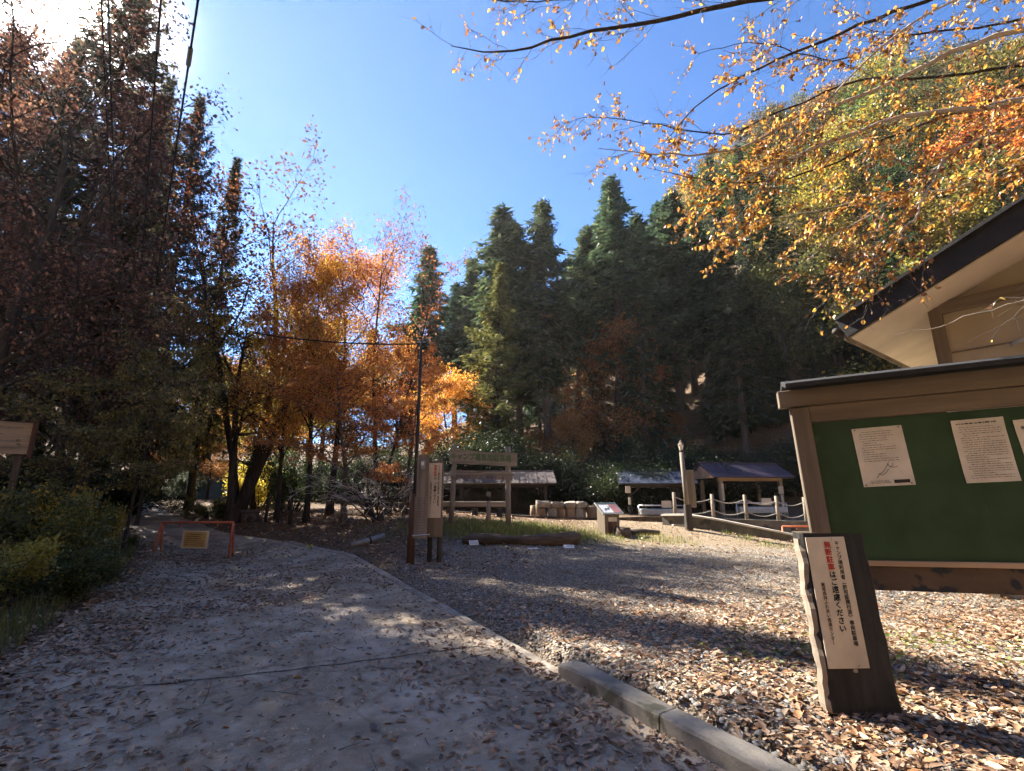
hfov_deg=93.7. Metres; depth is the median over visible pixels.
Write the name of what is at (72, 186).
cypress tree
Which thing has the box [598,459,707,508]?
bush
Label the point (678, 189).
hillside tree
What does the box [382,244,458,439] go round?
cedar tree
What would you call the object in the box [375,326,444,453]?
cedar tree
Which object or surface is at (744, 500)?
rope fence
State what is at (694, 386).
cedar tree
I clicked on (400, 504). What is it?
long timber
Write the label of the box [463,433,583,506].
bush
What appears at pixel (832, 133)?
hillside tree
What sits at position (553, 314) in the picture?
hillside tree
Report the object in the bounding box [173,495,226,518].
bush
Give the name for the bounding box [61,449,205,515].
thicket bush
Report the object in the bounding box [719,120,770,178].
hillside tree
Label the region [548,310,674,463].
undergrowth tree
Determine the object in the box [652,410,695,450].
undergrowth tree
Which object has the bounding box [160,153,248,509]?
cypress tree
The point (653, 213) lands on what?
cedar tree
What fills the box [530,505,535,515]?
stump seat
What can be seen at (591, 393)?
hillside tree
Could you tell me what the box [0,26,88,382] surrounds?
cypress tree
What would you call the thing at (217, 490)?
teal shed
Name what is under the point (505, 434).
undergrowth tree
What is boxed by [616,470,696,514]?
shed
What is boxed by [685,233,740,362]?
hillside tree
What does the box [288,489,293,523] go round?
wooden stake
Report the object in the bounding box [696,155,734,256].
hillside tree
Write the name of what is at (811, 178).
hillside tree
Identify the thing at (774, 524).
terrace wall
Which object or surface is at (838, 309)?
hillside tree
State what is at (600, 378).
cedar tree
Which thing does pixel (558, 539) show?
fallen log
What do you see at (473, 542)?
info card
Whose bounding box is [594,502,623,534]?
lectern sign
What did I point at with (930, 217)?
hillside tree
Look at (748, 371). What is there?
hillside tree
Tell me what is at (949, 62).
hillside tree
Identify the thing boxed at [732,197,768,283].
hillside tree
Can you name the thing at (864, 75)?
hillside tree
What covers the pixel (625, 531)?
cut stump
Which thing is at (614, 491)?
bush
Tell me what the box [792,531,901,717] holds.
sign slab
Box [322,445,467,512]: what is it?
bare bush
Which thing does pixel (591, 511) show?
stump seat
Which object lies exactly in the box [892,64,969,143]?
hillside tree
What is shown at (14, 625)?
verge grass
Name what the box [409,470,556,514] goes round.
shed
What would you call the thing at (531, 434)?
undergrowth tree
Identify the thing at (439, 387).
maple tree
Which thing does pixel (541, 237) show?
cedar tree
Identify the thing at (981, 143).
hillside tree
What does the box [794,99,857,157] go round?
hillside tree
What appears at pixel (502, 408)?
cypress tree
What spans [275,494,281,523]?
wooden stake
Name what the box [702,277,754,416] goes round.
hillside tree
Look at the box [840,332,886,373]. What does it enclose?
cedar tree
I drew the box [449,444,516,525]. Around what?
gate sign
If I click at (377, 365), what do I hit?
cedar tree
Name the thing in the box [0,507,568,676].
grass
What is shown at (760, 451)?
bush
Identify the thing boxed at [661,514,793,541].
ramp wall
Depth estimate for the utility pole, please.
13.29 m
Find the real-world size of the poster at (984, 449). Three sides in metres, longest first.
0.545 x 0.357 x 0.012 m
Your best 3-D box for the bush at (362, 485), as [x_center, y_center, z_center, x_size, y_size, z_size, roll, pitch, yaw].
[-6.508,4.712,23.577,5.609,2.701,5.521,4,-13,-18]
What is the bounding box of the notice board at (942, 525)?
[776,355,1023,594]
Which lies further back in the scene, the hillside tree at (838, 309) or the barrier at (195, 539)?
the hillside tree at (838, 309)
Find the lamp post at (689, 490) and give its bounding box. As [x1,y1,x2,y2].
[678,440,696,530]
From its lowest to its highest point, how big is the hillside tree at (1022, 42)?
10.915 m
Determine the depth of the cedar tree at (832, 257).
37.80 m
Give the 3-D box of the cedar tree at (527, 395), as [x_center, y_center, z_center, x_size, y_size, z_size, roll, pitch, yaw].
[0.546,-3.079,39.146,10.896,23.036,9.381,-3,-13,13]
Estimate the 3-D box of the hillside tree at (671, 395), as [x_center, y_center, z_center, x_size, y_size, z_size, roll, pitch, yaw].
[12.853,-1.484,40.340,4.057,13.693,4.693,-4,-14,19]
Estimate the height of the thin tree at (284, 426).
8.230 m
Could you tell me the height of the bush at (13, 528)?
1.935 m
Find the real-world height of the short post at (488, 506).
1.264 m
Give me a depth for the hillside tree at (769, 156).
56.72 m
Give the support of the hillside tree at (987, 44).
on the ground at (608, 565)
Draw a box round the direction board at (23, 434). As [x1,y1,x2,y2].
[0,420,39,506]
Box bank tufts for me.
[583,528,793,547]
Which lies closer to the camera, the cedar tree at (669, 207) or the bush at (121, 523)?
the bush at (121, 523)
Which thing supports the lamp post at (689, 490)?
on the ground at (608, 565)
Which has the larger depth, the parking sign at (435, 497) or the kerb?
the parking sign at (435, 497)
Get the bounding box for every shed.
[170,460,257,498]
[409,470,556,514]
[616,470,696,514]
[694,462,794,515]
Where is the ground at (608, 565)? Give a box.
[0,133,1023,770]
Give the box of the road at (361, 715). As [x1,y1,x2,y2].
[0,499,725,770]
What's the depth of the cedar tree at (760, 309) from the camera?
35.83 m
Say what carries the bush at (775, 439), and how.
on the ground at (608, 565)
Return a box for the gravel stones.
[388,530,1023,770]
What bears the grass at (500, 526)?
on the ground at (608, 565)
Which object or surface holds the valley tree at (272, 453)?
on the ground at (608, 565)
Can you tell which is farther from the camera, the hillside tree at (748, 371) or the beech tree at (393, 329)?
the hillside tree at (748, 371)
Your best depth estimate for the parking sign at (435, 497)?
10.44 m
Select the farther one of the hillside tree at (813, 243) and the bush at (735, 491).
the hillside tree at (813, 243)
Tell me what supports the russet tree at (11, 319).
on the ground at (608, 565)
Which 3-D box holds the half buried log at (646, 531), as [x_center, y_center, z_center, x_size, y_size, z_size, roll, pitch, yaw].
[3.941,4.429,14.526,1.061,0.196,0.200,-1,-13,6]
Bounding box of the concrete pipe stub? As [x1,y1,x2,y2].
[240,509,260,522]
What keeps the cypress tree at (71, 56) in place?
on the ground at (608, 565)
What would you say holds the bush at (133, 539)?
on the ground at (608, 565)
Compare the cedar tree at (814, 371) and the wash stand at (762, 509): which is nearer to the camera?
the wash stand at (762, 509)
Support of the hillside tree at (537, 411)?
on the ground at (608, 565)
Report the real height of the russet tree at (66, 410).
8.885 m
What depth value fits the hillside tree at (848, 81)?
71.42 m
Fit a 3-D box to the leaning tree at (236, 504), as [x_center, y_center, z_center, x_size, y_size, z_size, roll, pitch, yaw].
[-9.894,0.392,19.378,9.542,10.362,7.238,8,-15,-33]
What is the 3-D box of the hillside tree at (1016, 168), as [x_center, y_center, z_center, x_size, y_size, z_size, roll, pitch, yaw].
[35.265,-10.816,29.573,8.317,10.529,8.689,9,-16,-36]
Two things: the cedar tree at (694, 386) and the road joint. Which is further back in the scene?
the cedar tree at (694, 386)
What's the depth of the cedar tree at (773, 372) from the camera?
31.66 m
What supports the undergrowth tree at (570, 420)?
on the ground at (608, 565)
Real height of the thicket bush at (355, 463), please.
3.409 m
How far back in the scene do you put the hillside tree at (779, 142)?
59.88 m
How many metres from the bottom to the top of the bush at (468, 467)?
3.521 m
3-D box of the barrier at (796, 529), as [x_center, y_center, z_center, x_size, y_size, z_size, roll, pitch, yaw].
[10.154,5.262,16.285,1.936,0.968,0.404,-1,-13,6]
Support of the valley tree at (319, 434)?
on the ground at (608, 565)
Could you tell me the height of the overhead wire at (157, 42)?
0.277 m
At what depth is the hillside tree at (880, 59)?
67.58 m
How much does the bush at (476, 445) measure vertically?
4.975 m
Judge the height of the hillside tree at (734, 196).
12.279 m
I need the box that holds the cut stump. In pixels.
[615,526,631,537]
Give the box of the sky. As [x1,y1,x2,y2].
[0,0,1023,445]
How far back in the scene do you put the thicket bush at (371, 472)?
26.91 m
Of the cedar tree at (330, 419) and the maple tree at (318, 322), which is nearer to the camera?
the maple tree at (318, 322)
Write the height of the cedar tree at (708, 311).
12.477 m
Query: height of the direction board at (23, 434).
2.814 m
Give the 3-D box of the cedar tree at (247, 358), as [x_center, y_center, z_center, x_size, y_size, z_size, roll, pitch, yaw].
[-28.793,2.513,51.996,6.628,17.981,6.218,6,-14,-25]
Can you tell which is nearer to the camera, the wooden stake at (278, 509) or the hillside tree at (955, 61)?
the wooden stake at (278, 509)
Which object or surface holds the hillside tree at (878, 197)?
on the ground at (608, 565)
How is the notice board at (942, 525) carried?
on the ground at (608, 565)
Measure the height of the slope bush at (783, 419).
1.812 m
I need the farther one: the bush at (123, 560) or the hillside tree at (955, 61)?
the hillside tree at (955, 61)
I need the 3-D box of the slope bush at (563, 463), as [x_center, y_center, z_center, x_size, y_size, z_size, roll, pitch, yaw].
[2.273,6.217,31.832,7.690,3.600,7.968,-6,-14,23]
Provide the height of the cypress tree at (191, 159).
20.408 m
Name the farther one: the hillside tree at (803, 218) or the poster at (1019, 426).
the hillside tree at (803, 218)
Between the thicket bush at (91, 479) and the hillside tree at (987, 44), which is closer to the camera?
the thicket bush at (91, 479)
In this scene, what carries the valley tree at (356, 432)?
on the ground at (608, 565)
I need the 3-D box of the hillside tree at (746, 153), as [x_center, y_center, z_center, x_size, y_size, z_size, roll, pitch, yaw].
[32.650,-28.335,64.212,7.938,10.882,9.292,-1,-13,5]
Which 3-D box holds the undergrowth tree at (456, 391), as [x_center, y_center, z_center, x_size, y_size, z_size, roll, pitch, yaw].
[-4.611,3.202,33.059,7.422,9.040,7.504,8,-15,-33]
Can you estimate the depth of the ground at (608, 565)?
7.69 m
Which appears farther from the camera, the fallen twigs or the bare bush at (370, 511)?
the bare bush at (370, 511)
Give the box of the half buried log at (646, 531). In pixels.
[631,529,659,534]
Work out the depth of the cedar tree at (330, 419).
49.47 m
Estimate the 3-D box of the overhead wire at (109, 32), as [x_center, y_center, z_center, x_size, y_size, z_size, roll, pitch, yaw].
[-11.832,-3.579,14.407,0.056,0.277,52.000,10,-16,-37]
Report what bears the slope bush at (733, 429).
on the ground at (608, 565)
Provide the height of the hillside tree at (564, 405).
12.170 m
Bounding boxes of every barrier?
[152,521,233,557]
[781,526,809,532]
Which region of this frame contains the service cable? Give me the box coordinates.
[253,332,419,344]
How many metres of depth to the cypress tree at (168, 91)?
31.48 m
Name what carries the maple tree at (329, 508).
on the ground at (608, 565)
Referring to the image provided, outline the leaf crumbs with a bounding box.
[0,568,1023,770]
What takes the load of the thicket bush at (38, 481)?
on the ground at (608, 565)
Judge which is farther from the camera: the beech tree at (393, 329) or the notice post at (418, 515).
the beech tree at (393, 329)
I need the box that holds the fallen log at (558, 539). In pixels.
[462,532,579,545]
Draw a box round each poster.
[851,425,915,486]
[950,416,1021,482]
[1013,419,1023,452]
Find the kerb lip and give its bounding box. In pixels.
[287,541,557,675]
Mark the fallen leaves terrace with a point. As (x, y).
(668, 538)
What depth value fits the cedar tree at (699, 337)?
37.92 m
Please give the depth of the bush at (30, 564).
6.65 m
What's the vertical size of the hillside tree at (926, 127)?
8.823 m
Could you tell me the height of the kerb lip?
0.336 m
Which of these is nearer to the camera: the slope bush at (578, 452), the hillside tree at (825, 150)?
the slope bush at (578, 452)
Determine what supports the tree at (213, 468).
on the ground at (608, 565)
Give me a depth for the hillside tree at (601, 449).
39.35 m
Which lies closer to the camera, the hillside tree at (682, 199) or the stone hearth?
the stone hearth
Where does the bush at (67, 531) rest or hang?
on the ground at (608, 565)
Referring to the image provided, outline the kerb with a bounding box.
[558,660,803,770]
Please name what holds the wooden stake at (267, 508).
on the ground at (608, 565)
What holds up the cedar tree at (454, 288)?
on the ground at (608, 565)
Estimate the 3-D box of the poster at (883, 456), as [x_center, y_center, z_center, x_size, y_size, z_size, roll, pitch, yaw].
[3.414,0.650,4.421,0.388,0.540,0.015,-9,-15,23]
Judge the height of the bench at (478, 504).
0.551 m
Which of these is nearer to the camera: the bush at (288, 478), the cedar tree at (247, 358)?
the bush at (288, 478)
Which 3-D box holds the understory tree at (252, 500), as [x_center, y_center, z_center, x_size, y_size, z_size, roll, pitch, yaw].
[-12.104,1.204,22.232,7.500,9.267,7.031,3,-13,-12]
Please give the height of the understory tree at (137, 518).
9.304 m
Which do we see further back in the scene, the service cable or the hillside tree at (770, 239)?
the hillside tree at (770, 239)
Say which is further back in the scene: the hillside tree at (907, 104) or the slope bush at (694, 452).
the hillside tree at (907, 104)
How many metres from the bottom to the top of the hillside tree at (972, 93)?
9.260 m
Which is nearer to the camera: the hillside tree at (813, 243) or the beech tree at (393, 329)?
the beech tree at (393, 329)
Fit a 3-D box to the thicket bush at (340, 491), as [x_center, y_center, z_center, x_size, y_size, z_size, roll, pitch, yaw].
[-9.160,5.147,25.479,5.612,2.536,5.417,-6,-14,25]
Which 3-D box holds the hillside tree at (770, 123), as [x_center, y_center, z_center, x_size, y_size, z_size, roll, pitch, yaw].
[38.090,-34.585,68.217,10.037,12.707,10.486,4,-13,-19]
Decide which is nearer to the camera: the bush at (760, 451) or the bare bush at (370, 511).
the bare bush at (370, 511)
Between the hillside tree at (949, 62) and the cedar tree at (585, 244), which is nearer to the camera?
the cedar tree at (585, 244)
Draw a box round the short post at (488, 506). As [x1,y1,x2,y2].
[486,492,490,523]
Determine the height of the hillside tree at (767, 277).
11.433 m
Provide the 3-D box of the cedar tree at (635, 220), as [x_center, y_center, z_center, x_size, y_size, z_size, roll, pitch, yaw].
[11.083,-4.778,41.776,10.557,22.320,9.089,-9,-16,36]
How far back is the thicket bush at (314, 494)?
25.17 m
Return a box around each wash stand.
[638,501,683,515]
[735,498,788,517]
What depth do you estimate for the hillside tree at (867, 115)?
49.40 m
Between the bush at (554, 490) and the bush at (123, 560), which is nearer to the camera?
the bush at (123, 560)
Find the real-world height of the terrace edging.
0.839 m
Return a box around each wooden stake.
[264,493,269,521]
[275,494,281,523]
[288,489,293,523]
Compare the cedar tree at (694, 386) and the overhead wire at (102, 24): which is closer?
the overhead wire at (102, 24)
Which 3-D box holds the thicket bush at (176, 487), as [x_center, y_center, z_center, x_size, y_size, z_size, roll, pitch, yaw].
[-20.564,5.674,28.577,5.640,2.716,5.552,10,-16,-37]
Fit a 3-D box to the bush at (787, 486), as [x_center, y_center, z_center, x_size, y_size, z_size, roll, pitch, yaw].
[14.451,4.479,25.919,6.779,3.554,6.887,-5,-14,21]
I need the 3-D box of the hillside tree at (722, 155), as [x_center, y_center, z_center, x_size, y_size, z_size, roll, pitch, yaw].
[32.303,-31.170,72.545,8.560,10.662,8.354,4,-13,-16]
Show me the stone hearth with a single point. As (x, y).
(569, 510)
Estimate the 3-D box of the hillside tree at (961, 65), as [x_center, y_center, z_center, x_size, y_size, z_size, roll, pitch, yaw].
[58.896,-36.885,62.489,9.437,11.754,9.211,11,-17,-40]
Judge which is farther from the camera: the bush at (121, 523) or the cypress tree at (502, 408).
the cypress tree at (502, 408)
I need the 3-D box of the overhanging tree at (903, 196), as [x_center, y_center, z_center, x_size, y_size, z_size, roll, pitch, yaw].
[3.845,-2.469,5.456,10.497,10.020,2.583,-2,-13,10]
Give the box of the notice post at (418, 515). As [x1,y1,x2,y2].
[406,455,429,564]
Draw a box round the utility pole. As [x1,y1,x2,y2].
[413,340,425,493]
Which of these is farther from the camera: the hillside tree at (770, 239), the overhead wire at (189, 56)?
the hillside tree at (770, 239)
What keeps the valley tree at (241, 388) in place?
on the ground at (608, 565)
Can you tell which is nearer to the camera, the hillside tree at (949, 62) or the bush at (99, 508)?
the bush at (99, 508)
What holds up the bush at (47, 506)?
on the ground at (608, 565)
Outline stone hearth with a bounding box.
[538,501,587,516]
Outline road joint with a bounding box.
[122,646,476,687]
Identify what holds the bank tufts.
on the ground at (608, 565)
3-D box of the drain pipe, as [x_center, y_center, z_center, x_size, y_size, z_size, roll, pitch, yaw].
[-3.780,4.081,12.616,0.900,0.200,0.200,-5,-7,-39]
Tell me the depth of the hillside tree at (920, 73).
58.14 m
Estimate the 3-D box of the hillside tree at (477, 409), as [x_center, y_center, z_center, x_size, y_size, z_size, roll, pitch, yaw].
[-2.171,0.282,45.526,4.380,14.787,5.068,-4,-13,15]
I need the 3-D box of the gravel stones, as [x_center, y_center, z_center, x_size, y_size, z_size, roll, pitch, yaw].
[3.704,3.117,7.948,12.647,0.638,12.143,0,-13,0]
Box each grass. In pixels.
[0,507,568,676]
[0,533,139,654]
[291,514,698,546]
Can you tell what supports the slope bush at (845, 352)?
on the ground at (608, 565)
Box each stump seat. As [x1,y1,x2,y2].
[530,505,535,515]
[536,500,540,515]
[586,506,596,516]
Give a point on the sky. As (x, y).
(371, 80)
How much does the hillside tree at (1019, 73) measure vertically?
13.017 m
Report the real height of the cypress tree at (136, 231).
15.318 m
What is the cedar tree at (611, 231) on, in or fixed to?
on the ground at (608, 565)
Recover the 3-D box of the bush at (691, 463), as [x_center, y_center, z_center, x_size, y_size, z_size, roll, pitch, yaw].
[9.374,4.903,28.624,9.618,5.790,9.467,9,-16,-35]
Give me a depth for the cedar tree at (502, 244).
38.32 m
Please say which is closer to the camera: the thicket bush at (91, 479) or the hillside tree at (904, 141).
the thicket bush at (91, 479)
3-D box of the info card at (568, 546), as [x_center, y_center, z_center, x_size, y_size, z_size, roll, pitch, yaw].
[1.398,3.963,11.816,0.260,0.073,0.117,-1,-13,4]
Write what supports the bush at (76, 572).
on the ground at (608, 565)
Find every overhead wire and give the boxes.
[100,0,114,285]
[106,0,117,274]
[138,0,161,311]
[147,0,198,343]
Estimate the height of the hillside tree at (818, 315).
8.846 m
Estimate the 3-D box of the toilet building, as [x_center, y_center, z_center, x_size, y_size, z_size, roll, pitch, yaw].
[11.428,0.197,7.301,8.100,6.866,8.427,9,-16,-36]
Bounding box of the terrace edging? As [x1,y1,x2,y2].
[443,510,661,521]
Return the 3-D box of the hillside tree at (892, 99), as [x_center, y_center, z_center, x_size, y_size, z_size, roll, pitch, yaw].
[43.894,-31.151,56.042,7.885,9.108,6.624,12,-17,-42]
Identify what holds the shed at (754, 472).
on the ground at (608, 565)
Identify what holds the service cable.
attached to the utility pole
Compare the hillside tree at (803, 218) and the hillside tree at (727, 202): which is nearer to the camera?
the hillside tree at (803, 218)
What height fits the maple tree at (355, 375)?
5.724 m
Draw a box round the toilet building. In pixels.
[832,195,1023,599]
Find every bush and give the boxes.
[0,438,134,503]
[0,448,170,510]
[0,470,98,561]
[0,479,105,559]
[0,481,128,571]
[0,532,71,606]
[0,538,130,603]
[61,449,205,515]
[79,495,120,548]
[80,553,134,574]
[98,501,128,540]
[121,535,140,545]
[148,470,215,499]
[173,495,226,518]
[220,457,298,507]
[235,433,351,514]
[284,437,459,528]
[294,462,362,500]
[294,465,338,500]
[319,447,406,500]
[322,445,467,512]
[322,459,412,501]
[327,445,446,501]
[354,417,559,495]
[372,445,490,499]
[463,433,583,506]
[515,451,635,509]
[528,454,587,498]
[537,425,681,510]
[547,440,618,500]
[575,447,686,471]
[598,426,727,508]
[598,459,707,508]
[603,443,724,463]
[644,439,738,469]
[667,445,800,510]
[709,416,749,434]
[709,437,798,483]
[732,440,803,500]
[749,406,790,429]
[751,431,795,460]
[823,339,863,357]
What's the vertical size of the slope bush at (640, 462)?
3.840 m
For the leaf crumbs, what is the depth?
4.51 m
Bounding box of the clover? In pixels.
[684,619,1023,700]
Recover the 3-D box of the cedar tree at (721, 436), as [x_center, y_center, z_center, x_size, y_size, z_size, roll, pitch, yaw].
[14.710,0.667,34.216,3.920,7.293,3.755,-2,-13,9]
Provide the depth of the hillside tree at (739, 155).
53.98 m
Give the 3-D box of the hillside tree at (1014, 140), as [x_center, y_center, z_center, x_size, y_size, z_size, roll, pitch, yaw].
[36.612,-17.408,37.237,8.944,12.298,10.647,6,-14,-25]
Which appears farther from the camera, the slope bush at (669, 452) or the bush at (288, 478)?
the slope bush at (669, 452)
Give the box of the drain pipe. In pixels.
[350,533,385,547]
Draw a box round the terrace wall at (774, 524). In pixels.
[718,518,808,531]
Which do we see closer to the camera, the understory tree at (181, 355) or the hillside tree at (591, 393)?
the understory tree at (181, 355)
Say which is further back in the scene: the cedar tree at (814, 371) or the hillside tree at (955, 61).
the hillside tree at (955, 61)
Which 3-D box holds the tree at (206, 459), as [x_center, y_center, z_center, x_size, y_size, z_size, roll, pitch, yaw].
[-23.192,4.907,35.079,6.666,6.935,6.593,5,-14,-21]
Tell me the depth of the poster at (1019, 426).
4.07 m
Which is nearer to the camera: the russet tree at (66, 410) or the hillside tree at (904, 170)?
the russet tree at (66, 410)
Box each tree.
[0,0,193,476]
[0,0,269,418]
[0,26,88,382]
[0,34,102,419]
[0,189,225,495]
[0,355,219,497]
[8,92,189,502]
[53,73,189,458]
[69,311,232,553]
[76,91,225,514]
[99,67,352,508]
[116,290,228,524]
[139,261,382,523]
[154,408,231,497]
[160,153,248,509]
[161,300,334,508]
[178,354,289,460]
[197,421,251,499]
[209,382,320,465]
[224,301,355,519]
[231,330,256,458]
[236,245,395,522]
[241,339,362,461]
[242,348,422,523]
[267,213,423,515]
[294,368,410,459]
[311,185,477,509]
[317,325,351,470]
[347,334,467,449]
[357,329,390,459]
[368,341,457,508]
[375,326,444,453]
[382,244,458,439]
[394,362,499,454]
[398,0,1023,343]
[420,281,486,440]
[439,256,488,444]
[448,259,541,465]
[451,202,540,446]
[455,218,582,450]
[472,364,503,440]
[474,414,529,451]
[483,197,594,458]
[521,426,558,463]
[524,335,562,444]
[535,404,603,468]
[548,275,575,385]
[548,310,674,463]
[549,345,575,412]
[555,224,629,457]
[562,173,691,445]
[564,328,615,462]
[566,217,642,460]
[573,367,612,414]
[587,212,698,433]
[607,283,680,462]
[608,346,652,453]
[636,186,710,436]
[642,200,662,280]
[647,200,703,396]
[649,310,690,441]
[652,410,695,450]
[657,219,762,421]
[667,183,696,215]
[674,159,710,201]
[678,173,707,221]
[679,155,738,220]
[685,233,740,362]
[689,164,750,233]
[693,346,741,445]
[694,143,752,200]
[694,256,748,388]
[695,231,783,462]
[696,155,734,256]
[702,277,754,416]
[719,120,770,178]
[722,136,779,193]
[725,181,755,269]
[728,141,765,241]
[728,240,857,399]
[730,263,778,383]
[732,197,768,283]
[740,140,799,204]
[742,94,808,181]
[744,166,807,343]
[747,185,858,303]
[751,101,798,156]
[751,331,793,416]
[753,122,814,191]
[761,170,823,242]
[772,258,886,371]
[777,137,877,264]
[779,127,870,227]
[789,83,844,140]
[790,210,899,304]
[791,74,858,136]
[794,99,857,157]
[796,310,847,378]
[802,108,876,200]
[814,230,955,416]
[818,304,841,363]
[819,91,939,191]
[826,256,857,313]
[831,56,939,166]
[834,74,863,114]
[837,53,916,128]
[839,104,954,232]
[839,139,983,254]
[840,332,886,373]
[856,84,914,127]
[857,27,935,86]
[865,155,933,293]
[868,163,930,286]
[872,154,1004,268]
[877,110,959,177]
[887,90,948,155]
[892,45,956,107]
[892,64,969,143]
[904,71,1023,202]
[907,46,967,96]
[908,38,966,95]
[913,46,983,90]
[917,134,1023,245]
[926,111,1018,187]
[928,75,1016,140]
[930,29,1023,157]
[941,52,1003,93]
[949,32,1020,81]
[988,138,1023,207]
[993,37,1023,71]
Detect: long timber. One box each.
[362,502,408,513]
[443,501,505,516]
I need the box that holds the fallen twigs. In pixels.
[0,573,1021,770]
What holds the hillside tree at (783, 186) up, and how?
on the ground at (608, 565)
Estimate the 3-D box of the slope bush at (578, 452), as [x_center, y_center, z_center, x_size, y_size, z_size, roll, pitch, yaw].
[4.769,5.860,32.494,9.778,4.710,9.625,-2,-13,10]
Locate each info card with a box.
[469,540,478,544]
[563,545,573,547]
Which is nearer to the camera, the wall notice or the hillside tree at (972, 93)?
the wall notice
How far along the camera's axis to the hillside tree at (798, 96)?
72.62 m
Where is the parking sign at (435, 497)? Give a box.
[427,460,443,562]
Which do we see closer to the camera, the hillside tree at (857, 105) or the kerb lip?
the kerb lip
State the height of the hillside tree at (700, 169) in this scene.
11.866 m
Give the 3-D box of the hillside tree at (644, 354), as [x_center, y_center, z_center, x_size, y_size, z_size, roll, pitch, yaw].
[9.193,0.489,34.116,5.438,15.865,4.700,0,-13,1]
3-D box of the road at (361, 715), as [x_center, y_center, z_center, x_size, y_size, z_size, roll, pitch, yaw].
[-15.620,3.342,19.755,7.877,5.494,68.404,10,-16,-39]
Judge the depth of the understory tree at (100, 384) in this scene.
10.57 m
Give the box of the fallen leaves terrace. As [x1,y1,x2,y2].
[538,519,794,555]
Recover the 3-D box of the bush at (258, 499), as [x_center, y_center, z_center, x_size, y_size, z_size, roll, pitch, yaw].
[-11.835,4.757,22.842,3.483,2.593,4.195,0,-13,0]
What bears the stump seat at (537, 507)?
on the ground at (608, 565)
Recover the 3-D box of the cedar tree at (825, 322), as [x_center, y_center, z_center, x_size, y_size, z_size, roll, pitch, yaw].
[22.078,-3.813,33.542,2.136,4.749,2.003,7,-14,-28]
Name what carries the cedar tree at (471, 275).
on the ground at (608, 565)
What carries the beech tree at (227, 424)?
on the ground at (608, 565)
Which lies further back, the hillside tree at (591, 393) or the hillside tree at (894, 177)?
the hillside tree at (591, 393)
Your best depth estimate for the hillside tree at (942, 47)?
70.52 m
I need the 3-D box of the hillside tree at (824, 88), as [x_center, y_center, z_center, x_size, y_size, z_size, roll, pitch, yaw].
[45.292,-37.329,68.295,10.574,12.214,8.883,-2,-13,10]
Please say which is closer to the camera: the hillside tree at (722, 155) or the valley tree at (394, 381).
the valley tree at (394, 381)
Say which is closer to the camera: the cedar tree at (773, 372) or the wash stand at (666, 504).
the wash stand at (666, 504)
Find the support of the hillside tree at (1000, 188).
on the ground at (608, 565)
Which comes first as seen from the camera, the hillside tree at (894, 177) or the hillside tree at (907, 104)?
the hillside tree at (894, 177)
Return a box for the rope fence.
[672,492,807,520]
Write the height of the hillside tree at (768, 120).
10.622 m

